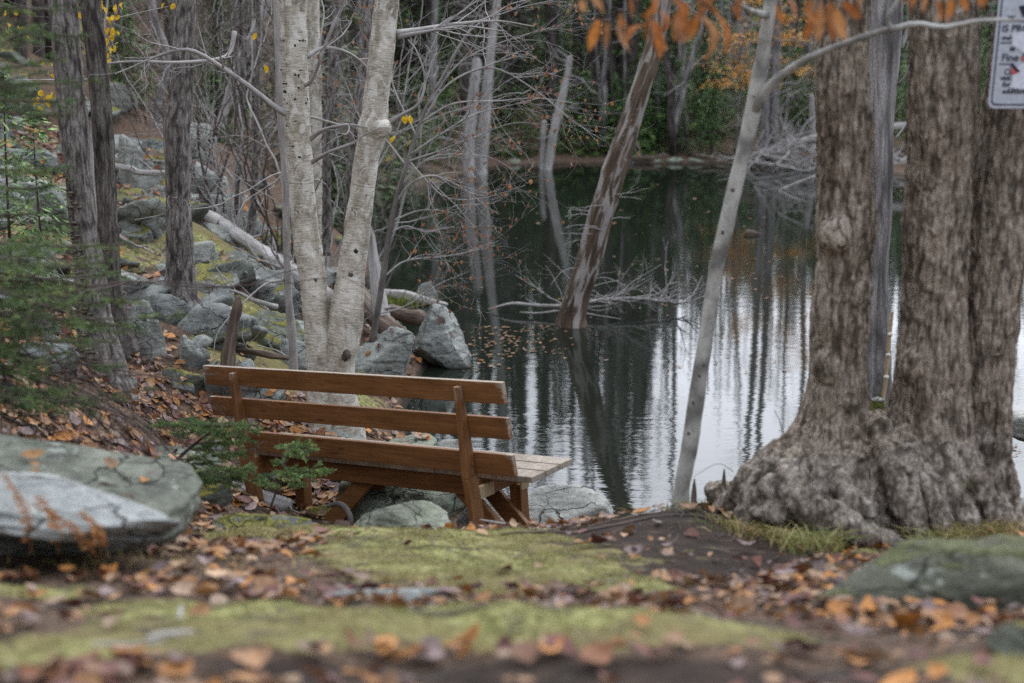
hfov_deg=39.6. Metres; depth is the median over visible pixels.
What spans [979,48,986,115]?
spruce tree
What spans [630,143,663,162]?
fallen log
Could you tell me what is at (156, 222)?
boulder
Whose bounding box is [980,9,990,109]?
spruce tree
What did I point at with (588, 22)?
bare tree
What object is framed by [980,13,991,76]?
spruce tree
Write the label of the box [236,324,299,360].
fallen branch
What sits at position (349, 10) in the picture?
spruce tree
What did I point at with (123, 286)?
fallen branch
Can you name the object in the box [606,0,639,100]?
bare tree
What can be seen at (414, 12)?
spruce tree
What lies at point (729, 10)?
bare tree
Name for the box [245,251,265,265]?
boulder
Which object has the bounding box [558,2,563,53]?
bare tree
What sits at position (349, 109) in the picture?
bare tree
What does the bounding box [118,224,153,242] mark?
stone
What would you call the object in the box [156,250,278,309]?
fallen branch
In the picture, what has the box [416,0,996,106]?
distant forest
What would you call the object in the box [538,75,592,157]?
spruce tree
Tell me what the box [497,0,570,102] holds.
spruce tree
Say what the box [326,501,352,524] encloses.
bent root
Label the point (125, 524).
boulder
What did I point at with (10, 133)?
boulder
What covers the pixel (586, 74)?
spruce tree
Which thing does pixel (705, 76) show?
spruce tree
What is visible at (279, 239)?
boulder
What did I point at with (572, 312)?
dead snag
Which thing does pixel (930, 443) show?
ridged tree
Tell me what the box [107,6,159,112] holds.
spruce tree
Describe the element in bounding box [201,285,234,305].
boulder
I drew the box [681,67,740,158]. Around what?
spruce tree
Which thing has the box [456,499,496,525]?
stone
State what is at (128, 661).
leaf litter
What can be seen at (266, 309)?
fallen branch
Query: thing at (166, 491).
boulder
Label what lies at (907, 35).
bare tree
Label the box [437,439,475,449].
stone
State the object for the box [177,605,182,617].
stick
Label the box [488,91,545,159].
spruce tree
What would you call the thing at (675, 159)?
stone
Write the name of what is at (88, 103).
boulder
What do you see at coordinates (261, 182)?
stone
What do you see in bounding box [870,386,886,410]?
moss clump
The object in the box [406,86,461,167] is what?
spruce tree
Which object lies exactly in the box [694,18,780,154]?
beech tree
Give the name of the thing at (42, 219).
fallen branch
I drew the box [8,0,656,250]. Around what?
bare shrub
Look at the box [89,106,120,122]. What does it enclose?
boulder
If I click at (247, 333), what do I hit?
boulder
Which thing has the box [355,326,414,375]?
boulder
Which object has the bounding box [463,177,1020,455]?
floating leaves
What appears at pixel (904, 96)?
spruce tree
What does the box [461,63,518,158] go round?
spruce tree
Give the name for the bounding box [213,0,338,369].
sapling
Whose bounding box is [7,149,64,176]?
boulder
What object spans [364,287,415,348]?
rock
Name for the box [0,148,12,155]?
boulder
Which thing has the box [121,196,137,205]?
stone
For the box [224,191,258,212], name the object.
boulder
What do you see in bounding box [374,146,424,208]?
spruce tree
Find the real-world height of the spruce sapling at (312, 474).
0.523 m
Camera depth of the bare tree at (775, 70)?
40.84 m
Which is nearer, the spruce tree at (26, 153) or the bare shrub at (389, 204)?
the spruce tree at (26, 153)
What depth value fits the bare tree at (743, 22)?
58.19 m
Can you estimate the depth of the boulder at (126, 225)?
13.97 m
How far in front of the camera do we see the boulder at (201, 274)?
12.95 m
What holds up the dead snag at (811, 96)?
on the ground at (704, 660)
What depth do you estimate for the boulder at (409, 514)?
7.42 m
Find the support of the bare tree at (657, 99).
on the ground at (704, 660)
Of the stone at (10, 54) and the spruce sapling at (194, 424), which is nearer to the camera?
the spruce sapling at (194, 424)
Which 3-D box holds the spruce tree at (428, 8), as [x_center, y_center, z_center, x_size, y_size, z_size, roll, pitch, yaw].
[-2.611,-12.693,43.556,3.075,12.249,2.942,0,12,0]
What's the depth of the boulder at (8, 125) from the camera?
18.45 m
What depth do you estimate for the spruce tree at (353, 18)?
43.37 m
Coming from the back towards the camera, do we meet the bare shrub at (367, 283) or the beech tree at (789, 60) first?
the beech tree at (789, 60)
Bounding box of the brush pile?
[718,95,906,172]
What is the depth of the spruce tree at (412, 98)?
35.51 m
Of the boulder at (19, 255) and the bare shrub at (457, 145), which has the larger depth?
the bare shrub at (457, 145)
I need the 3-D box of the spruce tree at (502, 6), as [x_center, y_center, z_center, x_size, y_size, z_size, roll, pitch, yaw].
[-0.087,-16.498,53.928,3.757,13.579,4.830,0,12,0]
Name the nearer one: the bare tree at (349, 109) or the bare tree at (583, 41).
the bare tree at (349, 109)
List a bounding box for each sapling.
[3,0,412,219]
[144,415,271,492]
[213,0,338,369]
[252,435,336,514]
[309,0,653,341]
[336,0,517,281]
[578,0,1023,509]
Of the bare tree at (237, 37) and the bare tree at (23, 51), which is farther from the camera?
the bare tree at (237, 37)
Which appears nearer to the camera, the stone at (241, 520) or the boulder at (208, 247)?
the stone at (241, 520)
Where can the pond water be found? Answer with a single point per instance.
(614, 430)
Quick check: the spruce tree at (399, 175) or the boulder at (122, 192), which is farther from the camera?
the spruce tree at (399, 175)
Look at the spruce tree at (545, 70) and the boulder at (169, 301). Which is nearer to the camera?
the boulder at (169, 301)
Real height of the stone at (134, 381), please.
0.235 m
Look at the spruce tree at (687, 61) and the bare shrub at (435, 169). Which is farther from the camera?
the spruce tree at (687, 61)
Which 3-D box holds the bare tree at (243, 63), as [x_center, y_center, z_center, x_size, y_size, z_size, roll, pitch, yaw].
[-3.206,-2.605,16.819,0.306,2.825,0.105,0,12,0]
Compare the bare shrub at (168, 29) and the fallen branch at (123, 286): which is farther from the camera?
the bare shrub at (168, 29)
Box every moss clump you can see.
[385,288,451,309]
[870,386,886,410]
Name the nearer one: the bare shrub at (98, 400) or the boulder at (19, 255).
the bare shrub at (98, 400)
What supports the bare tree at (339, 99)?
on the ground at (704, 660)
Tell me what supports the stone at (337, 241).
on the ground at (704, 660)
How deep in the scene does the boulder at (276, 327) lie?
12.55 m
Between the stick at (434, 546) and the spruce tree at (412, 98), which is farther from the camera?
the spruce tree at (412, 98)
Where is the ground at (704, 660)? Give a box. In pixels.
[0,0,1023,682]
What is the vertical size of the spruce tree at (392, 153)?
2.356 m
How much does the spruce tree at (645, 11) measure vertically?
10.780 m
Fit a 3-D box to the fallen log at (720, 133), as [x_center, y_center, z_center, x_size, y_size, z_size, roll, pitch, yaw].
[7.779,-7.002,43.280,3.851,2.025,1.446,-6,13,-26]
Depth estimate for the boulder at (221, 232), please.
15.43 m
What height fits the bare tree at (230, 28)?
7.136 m
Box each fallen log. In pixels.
[193,201,332,303]
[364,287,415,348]
[385,285,447,306]
[388,304,425,325]
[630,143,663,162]
[693,147,813,161]
[703,82,814,144]
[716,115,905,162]
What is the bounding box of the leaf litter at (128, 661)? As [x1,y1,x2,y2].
[0,111,1023,682]
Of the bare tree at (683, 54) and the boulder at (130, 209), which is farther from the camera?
the bare tree at (683, 54)
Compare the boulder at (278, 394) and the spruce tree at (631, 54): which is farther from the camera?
the spruce tree at (631, 54)
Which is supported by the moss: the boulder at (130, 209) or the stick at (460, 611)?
the stick at (460, 611)
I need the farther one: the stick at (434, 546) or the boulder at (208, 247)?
the boulder at (208, 247)
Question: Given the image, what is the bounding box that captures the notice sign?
[988,0,1023,107]
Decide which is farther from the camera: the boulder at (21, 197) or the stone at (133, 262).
the boulder at (21, 197)
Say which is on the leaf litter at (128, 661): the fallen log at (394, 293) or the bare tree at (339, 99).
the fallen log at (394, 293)
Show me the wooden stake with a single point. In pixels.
(888, 356)
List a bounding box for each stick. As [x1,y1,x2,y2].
[91,641,165,646]
[145,629,194,640]
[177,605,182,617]
[352,541,479,549]
[412,604,485,617]
[480,519,559,528]
[501,514,730,534]
[672,606,727,620]
[744,229,760,235]
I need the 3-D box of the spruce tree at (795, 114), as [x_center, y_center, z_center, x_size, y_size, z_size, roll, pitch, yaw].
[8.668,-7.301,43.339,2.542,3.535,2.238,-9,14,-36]
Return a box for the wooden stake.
[881,311,893,403]
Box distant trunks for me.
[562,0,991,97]
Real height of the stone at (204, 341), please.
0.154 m
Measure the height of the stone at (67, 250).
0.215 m
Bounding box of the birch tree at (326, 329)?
[90,0,582,439]
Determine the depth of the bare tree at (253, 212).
15.83 m
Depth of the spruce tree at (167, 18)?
24.76 m
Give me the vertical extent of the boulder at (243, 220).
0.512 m
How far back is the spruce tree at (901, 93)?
44.23 m
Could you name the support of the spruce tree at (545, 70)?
on the ground at (704, 660)
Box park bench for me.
[203,365,572,528]
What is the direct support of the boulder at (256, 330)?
on the ground at (704, 660)
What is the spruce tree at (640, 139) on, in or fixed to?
on the ground at (704, 660)
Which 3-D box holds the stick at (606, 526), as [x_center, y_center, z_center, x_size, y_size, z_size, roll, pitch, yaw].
[0.480,0.824,6.408,1.124,0.093,0.275,-2,12,-12]
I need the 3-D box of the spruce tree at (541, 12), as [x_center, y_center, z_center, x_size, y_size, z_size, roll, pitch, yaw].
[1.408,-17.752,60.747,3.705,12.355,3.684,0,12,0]
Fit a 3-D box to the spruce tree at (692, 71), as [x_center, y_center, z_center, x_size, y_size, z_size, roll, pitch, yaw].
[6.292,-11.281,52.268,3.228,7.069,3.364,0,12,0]
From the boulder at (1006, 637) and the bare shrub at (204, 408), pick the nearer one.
the boulder at (1006, 637)
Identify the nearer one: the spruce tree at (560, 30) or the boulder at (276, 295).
the boulder at (276, 295)
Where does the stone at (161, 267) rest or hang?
on the ground at (704, 660)
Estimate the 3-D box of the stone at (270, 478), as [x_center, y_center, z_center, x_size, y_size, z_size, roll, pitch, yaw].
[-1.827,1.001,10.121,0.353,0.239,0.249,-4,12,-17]
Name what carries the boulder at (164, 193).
on the ground at (704, 660)
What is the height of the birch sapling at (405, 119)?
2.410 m
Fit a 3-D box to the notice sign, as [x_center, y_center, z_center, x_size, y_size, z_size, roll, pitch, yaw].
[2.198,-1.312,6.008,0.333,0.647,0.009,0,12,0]
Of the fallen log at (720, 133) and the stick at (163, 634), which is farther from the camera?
the fallen log at (720, 133)
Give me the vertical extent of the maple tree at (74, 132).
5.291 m
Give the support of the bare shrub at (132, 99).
on the ground at (704, 660)
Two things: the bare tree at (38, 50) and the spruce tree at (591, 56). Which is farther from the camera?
the spruce tree at (591, 56)
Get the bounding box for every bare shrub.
[2,0,226,125]
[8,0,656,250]
[13,339,157,447]
[14,0,500,289]
[25,0,422,269]
[46,0,404,221]
[109,0,274,127]
[111,0,349,172]
[132,366,297,462]
[331,50,447,289]
[332,91,456,244]
[411,131,471,193]
[427,103,501,168]
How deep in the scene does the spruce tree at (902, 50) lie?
48.89 m
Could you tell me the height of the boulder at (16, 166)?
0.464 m
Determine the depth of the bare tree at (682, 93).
42.17 m
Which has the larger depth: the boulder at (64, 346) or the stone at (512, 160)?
the stone at (512, 160)
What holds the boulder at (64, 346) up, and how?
on the ground at (704, 660)
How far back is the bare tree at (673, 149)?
42.02 m
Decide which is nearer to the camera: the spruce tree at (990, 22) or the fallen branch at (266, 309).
the fallen branch at (266, 309)
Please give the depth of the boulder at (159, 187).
16.74 m
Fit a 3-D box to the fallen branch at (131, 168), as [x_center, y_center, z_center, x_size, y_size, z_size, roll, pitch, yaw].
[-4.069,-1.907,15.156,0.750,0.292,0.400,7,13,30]
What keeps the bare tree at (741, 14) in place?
on the ground at (704, 660)
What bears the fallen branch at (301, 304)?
on the ground at (704, 660)
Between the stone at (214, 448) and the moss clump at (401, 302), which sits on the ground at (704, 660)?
the stone at (214, 448)
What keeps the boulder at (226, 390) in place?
on the ground at (704, 660)
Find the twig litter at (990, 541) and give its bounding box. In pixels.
[0,373,1023,682]
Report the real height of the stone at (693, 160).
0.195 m
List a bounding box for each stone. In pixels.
[0,49,30,66]
[0,218,11,230]
[21,103,50,120]
[49,259,70,275]
[60,241,71,255]
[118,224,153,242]
[120,253,139,268]
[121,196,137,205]
[125,355,132,361]
[132,377,137,395]
[156,264,165,270]
[173,382,194,395]
[192,334,212,348]
[193,440,224,453]
[208,513,311,531]
[233,481,305,513]
[237,472,275,486]
[244,345,255,360]
[248,175,270,188]
[294,504,330,519]
[325,429,363,439]
[331,588,449,605]
[333,235,341,244]
[417,282,437,299]
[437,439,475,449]
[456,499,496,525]
[507,158,520,162]
[666,157,684,162]
[688,158,705,162]
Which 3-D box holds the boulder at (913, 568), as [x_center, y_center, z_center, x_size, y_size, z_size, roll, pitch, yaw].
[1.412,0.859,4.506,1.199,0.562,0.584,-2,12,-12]
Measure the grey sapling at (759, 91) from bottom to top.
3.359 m
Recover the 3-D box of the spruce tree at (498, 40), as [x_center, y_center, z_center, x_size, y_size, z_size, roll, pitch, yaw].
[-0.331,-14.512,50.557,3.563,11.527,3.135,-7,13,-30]
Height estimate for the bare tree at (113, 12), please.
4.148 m
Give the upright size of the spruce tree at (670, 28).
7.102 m
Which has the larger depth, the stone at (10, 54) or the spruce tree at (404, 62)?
the spruce tree at (404, 62)
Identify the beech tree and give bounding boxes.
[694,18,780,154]
[696,0,814,138]
[709,0,810,121]
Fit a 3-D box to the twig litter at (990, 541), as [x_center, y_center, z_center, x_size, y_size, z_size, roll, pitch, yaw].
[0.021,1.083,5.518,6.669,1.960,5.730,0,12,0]
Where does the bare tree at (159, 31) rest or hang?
on the ground at (704, 660)
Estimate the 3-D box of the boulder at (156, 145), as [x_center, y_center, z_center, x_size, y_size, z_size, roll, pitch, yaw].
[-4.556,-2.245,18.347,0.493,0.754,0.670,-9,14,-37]
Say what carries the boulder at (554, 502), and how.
on the ground at (704, 660)
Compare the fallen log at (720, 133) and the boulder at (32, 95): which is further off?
the fallen log at (720, 133)
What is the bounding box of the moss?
[0,522,1023,679]
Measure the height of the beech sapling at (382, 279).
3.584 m
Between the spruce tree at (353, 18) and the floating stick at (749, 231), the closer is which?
the floating stick at (749, 231)
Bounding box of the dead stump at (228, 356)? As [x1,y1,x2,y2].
[220,296,242,365]
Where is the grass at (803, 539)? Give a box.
[5,497,1023,590]
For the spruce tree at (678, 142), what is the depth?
43.00 m
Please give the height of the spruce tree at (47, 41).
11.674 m
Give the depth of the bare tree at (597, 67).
44.49 m
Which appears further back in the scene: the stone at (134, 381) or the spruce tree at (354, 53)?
the spruce tree at (354, 53)
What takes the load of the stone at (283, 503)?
on the ground at (704, 660)
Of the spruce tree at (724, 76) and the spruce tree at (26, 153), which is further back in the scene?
the spruce tree at (724, 76)
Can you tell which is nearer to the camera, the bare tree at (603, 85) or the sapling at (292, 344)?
the sapling at (292, 344)
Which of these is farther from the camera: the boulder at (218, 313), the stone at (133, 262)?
the stone at (133, 262)
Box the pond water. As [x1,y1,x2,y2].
[340,163,1023,518]
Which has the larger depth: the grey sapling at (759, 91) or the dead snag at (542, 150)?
the dead snag at (542, 150)
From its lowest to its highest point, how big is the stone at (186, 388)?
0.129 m
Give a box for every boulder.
[0,93,23,113]
[0,112,23,130]
[0,127,14,140]
[0,139,22,148]
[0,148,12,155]
[0,156,33,173]
[0,175,57,203]
[0,183,24,216]
[0,242,47,274]
[0,434,202,555]
[0,472,182,548]
[4,74,39,97]
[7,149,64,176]
[18,321,56,343]
[19,342,79,374]
[20,207,36,224]
[29,258,59,281]
[32,190,70,236]
[55,97,90,114]
[56,145,61,153]
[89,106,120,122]
[110,81,137,110]
[114,135,145,148]
[117,187,152,204]
[117,197,165,223]
[118,134,162,192]
[118,220,134,229]
[121,269,149,295]
[124,276,171,303]
[128,299,167,360]
[138,196,165,238]
[142,138,163,152]
[145,149,163,164]
[145,293,190,325]
[149,184,164,192]
[150,192,165,196]
[155,446,221,470]
[158,175,165,192]
[162,367,204,392]
[163,241,218,264]
[177,302,258,353]
[177,335,210,368]
[190,123,210,151]
[190,132,206,165]
[190,162,224,196]
[190,193,262,234]
[190,201,210,223]
[194,327,251,343]
[195,263,238,294]
[195,325,267,341]
[195,469,232,507]
[199,222,240,249]
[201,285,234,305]
[202,355,262,396]
[204,259,255,289]
[218,250,269,269]
[222,175,230,190]
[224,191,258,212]
[224,216,246,231]
[242,275,261,294]
[242,388,286,399]
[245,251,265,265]
[245,310,303,351]
[254,269,300,320]
[257,227,293,254]
[261,284,300,312]
[274,204,290,216]
[277,339,306,369]
[296,320,303,329]
[326,267,337,287]
[336,481,350,500]
[346,482,465,520]
[353,500,450,530]
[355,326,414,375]
[389,433,436,445]
[412,304,471,368]
[500,484,613,527]
[811,534,1023,609]
[983,621,1023,656]
[1013,410,1023,441]
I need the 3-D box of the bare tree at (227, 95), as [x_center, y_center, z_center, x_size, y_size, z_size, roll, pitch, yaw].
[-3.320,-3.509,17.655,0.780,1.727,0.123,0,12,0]
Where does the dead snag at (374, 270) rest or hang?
on the ground at (704, 660)
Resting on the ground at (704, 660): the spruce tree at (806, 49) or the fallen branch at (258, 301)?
the spruce tree at (806, 49)
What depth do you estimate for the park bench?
8.92 m
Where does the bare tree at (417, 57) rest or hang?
on the ground at (704, 660)
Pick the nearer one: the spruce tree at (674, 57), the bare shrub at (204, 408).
the bare shrub at (204, 408)
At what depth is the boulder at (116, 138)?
18.36 m
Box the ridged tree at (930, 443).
[712,0,1023,550]
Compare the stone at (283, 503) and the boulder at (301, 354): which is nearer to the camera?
the stone at (283, 503)
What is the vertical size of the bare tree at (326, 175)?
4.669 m
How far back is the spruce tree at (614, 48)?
46.59 m
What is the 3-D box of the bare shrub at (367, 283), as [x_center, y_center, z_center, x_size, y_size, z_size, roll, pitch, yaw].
[-1.758,-2.291,19.559,2.082,3.416,1.990,0,12,0]
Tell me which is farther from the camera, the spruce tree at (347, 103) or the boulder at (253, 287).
the spruce tree at (347, 103)
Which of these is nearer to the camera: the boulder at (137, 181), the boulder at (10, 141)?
the boulder at (137, 181)
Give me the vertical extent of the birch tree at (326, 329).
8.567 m
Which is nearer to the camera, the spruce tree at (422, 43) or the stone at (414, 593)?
the stone at (414, 593)
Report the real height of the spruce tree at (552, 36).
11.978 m
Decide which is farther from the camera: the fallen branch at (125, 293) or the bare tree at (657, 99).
the bare tree at (657, 99)
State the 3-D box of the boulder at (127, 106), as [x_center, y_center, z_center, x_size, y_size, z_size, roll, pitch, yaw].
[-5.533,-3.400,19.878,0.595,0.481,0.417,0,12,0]
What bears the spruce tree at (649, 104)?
on the ground at (704, 660)
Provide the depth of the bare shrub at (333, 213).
14.65 m
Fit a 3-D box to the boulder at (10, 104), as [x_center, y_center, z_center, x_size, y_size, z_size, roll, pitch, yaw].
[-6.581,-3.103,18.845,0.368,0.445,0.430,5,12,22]
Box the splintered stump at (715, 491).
[691,469,731,503]
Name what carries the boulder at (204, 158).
on the ground at (704, 660)
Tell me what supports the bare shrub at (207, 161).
on the ground at (704, 660)
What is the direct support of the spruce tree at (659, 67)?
on the ground at (704, 660)
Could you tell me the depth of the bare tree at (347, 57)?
29.82 m
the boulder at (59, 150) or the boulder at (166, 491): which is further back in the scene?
the boulder at (59, 150)
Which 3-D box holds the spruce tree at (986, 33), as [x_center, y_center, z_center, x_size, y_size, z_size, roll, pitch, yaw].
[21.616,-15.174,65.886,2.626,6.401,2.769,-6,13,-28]
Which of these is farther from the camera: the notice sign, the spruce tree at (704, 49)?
the spruce tree at (704, 49)
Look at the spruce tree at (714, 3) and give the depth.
52.13 m
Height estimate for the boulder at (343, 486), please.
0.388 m
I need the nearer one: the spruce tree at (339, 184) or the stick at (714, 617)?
the stick at (714, 617)
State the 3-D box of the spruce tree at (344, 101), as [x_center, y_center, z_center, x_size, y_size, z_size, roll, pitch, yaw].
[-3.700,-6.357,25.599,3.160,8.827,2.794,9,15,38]
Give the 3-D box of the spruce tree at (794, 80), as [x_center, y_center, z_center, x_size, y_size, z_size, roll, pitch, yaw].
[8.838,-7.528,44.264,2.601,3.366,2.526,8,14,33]
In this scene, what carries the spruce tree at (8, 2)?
on the ground at (704, 660)
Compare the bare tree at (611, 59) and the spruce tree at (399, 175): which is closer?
the spruce tree at (399, 175)
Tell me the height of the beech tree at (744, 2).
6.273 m
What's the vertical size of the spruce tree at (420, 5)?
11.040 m
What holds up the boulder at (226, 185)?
on the ground at (704, 660)
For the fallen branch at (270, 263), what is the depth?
14.33 m
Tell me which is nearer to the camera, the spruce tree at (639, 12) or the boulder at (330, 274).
the boulder at (330, 274)
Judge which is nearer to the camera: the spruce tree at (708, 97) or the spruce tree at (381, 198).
the spruce tree at (381, 198)
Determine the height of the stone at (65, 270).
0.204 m
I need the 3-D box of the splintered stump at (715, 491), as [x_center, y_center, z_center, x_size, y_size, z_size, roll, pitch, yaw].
[1.018,0.740,6.930,0.192,0.264,0.253,11,16,43]
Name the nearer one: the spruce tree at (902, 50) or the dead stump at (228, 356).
the dead stump at (228, 356)
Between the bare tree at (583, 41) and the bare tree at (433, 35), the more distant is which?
the bare tree at (583, 41)
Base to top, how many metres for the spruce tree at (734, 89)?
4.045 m
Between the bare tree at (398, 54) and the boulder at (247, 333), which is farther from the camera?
the bare tree at (398, 54)
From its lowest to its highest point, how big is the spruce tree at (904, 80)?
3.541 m
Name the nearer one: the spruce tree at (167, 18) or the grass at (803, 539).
the grass at (803, 539)
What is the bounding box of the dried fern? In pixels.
[0,474,107,559]
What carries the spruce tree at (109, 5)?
on the ground at (704, 660)
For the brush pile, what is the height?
3.432 m
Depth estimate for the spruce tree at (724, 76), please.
47.64 m
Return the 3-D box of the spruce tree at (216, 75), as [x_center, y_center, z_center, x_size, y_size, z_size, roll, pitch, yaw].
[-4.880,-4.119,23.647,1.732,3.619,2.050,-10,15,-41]
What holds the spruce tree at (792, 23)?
on the ground at (704, 660)
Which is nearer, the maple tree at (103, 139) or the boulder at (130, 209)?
the maple tree at (103, 139)
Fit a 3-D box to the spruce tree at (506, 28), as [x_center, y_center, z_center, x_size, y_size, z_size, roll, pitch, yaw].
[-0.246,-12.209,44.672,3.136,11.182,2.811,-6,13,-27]
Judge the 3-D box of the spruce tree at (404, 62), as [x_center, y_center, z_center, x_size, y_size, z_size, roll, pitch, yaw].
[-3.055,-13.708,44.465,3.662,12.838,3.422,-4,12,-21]
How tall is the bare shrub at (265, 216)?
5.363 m
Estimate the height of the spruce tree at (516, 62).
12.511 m
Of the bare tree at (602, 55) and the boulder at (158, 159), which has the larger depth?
the bare tree at (602, 55)
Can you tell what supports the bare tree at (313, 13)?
on the ground at (704, 660)
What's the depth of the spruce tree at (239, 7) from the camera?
30.27 m
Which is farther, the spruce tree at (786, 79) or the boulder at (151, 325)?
the spruce tree at (786, 79)
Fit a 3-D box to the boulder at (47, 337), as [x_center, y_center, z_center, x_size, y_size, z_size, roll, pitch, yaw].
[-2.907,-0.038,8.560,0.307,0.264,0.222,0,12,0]
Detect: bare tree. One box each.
[13,0,27,59]
[31,0,44,58]
[111,0,121,81]
[149,0,170,127]
[196,0,265,131]
[212,28,275,125]
[216,0,270,128]
[226,3,232,63]
[233,0,249,218]
[246,0,261,251]
[269,20,390,137]
[307,0,321,242]
[321,0,340,255]
[321,0,350,225]
[341,0,374,244]
[342,0,424,136]
[345,7,405,188]
[396,17,399,66]
[398,0,437,154]
[416,14,419,82]
[459,0,474,124]
[551,3,601,135]
[556,5,572,126]
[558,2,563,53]
[568,0,643,148]
[574,0,615,70]
[580,10,585,107]
[598,9,604,120]
[603,0,625,127]
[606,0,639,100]
[652,0,662,143]
[662,0,694,156]
[663,0,716,151]
[675,0,689,149]
[677,6,688,150]
[722,0,759,103]
[727,0,732,104]
[733,0,814,151]
[734,0,744,100]
[760,0,815,156]
[789,0,799,125]
[801,0,815,131]
[866,0,908,407]
[904,0,908,87]
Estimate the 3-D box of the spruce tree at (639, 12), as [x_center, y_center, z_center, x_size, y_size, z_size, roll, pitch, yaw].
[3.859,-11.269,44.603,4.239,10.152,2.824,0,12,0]
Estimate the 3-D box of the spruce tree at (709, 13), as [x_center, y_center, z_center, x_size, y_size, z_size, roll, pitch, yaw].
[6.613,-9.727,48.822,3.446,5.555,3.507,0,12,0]
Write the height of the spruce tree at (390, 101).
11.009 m
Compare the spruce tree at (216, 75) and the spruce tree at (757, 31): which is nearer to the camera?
the spruce tree at (216, 75)
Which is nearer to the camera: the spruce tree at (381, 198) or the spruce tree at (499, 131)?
the spruce tree at (381, 198)
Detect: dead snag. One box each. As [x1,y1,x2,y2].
[368,226,396,334]
[427,13,496,176]
[431,0,522,174]
[534,25,600,170]
[538,120,546,169]
[549,0,671,327]
[808,93,816,148]
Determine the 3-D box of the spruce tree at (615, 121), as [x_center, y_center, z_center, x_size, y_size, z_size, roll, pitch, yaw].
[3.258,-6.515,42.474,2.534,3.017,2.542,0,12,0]
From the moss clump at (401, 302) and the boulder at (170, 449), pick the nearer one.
the boulder at (170, 449)
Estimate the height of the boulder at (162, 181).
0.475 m
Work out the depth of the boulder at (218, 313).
11.57 m
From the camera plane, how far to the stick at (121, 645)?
3.03 m
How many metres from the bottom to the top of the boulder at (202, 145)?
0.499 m
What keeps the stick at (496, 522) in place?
on the ground at (704, 660)
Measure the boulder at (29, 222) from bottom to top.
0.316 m
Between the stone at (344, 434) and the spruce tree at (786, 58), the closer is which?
the stone at (344, 434)
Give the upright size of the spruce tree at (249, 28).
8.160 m
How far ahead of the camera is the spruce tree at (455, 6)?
50.23 m
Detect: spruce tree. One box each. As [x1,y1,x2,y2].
[0,0,160,77]
[0,3,395,504]
[0,72,73,317]
[0,107,70,258]
[4,0,127,23]
[102,0,275,152]
[105,0,161,25]
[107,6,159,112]
[142,0,325,130]
[150,0,273,113]
[193,0,263,157]
[195,0,344,115]
[237,0,398,241]
[247,0,396,219]
[248,0,451,223]
[322,0,406,98]
[322,113,371,234]
[331,117,387,226]
[342,0,443,113]
[343,116,400,208]
[344,0,352,70]
[348,12,450,108]
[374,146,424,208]
[377,109,417,193]
[387,66,454,180]
[392,0,458,106]
[392,0,475,108]
[395,0,454,97]
[395,0,459,124]
[395,0,474,78]
[395,0,481,98]
[397,0,459,125]
[405,0,540,145]
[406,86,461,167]
[418,64,475,162]
[436,0,543,129]
[437,1,525,109]
[438,0,459,83]
[457,0,547,127]
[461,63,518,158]
[474,0,540,68]
[474,0,543,88]
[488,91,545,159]
[493,0,602,121]
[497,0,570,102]
[498,0,543,113]
[499,0,567,109]
[499,0,584,135]
[503,0,571,91]
[517,0,591,139]
[532,2,587,75]
[534,0,643,137]
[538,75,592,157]
[540,0,586,70]
[541,0,608,135]
[555,68,612,156]
[566,0,647,138]
[568,0,684,136]
[578,73,660,156]
[599,0,651,127]
[600,0,672,113]
[600,0,696,121]
[608,0,666,141]
[608,43,682,155]
[619,37,684,154]
[643,0,696,124]
[643,0,700,131]
[644,40,700,128]
[646,0,723,141]
[650,59,703,154]
[660,2,696,123]
[673,2,700,104]
[676,0,734,131]
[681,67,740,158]
[682,29,737,143]
[682,51,733,129]
[684,1,744,122]
[685,2,699,113]
[690,0,746,117]
[692,44,744,126]
[710,24,777,136]
[733,6,770,92]
[737,26,759,124]
[744,8,792,101]
[758,47,816,138]
[759,44,803,129]
[770,0,803,87]
[770,39,802,127]
[778,43,816,147]
[780,44,816,133]
[782,0,813,97]
[893,45,908,150]
[894,44,908,134]
[895,47,908,122]
[895,63,906,132]
[896,19,908,118]
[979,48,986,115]
[980,3,996,50]
[980,4,993,75]
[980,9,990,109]
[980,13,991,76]
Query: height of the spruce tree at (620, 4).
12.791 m
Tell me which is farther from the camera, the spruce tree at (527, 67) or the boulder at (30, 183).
the spruce tree at (527, 67)
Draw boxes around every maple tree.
[47,0,139,408]
[80,0,139,356]
[163,0,201,310]
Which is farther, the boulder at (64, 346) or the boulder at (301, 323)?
the boulder at (301, 323)
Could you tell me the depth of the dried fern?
4.40 m
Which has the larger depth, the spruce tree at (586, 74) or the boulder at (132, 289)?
the spruce tree at (586, 74)
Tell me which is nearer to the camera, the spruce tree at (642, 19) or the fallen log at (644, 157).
the fallen log at (644, 157)
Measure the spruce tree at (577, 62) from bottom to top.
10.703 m
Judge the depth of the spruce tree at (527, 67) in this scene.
49.15 m
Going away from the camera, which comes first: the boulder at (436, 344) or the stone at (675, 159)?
the boulder at (436, 344)
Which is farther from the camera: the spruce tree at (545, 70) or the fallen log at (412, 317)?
the spruce tree at (545, 70)
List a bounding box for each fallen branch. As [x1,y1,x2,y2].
[0,220,126,294]
[3,180,51,221]
[48,154,65,190]
[51,273,147,308]
[115,149,164,175]
[120,224,165,273]
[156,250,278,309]
[225,169,278,220]
[229,220,291,268]
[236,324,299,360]
[237,259,372,342]
[259,305,300,315]
[488,237,723,318]
[778,175,815,201]
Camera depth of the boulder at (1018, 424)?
10.46 m
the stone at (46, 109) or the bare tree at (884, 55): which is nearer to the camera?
the bare tree at (884, 55)
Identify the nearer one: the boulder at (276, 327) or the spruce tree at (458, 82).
the boulder at (276, 327)

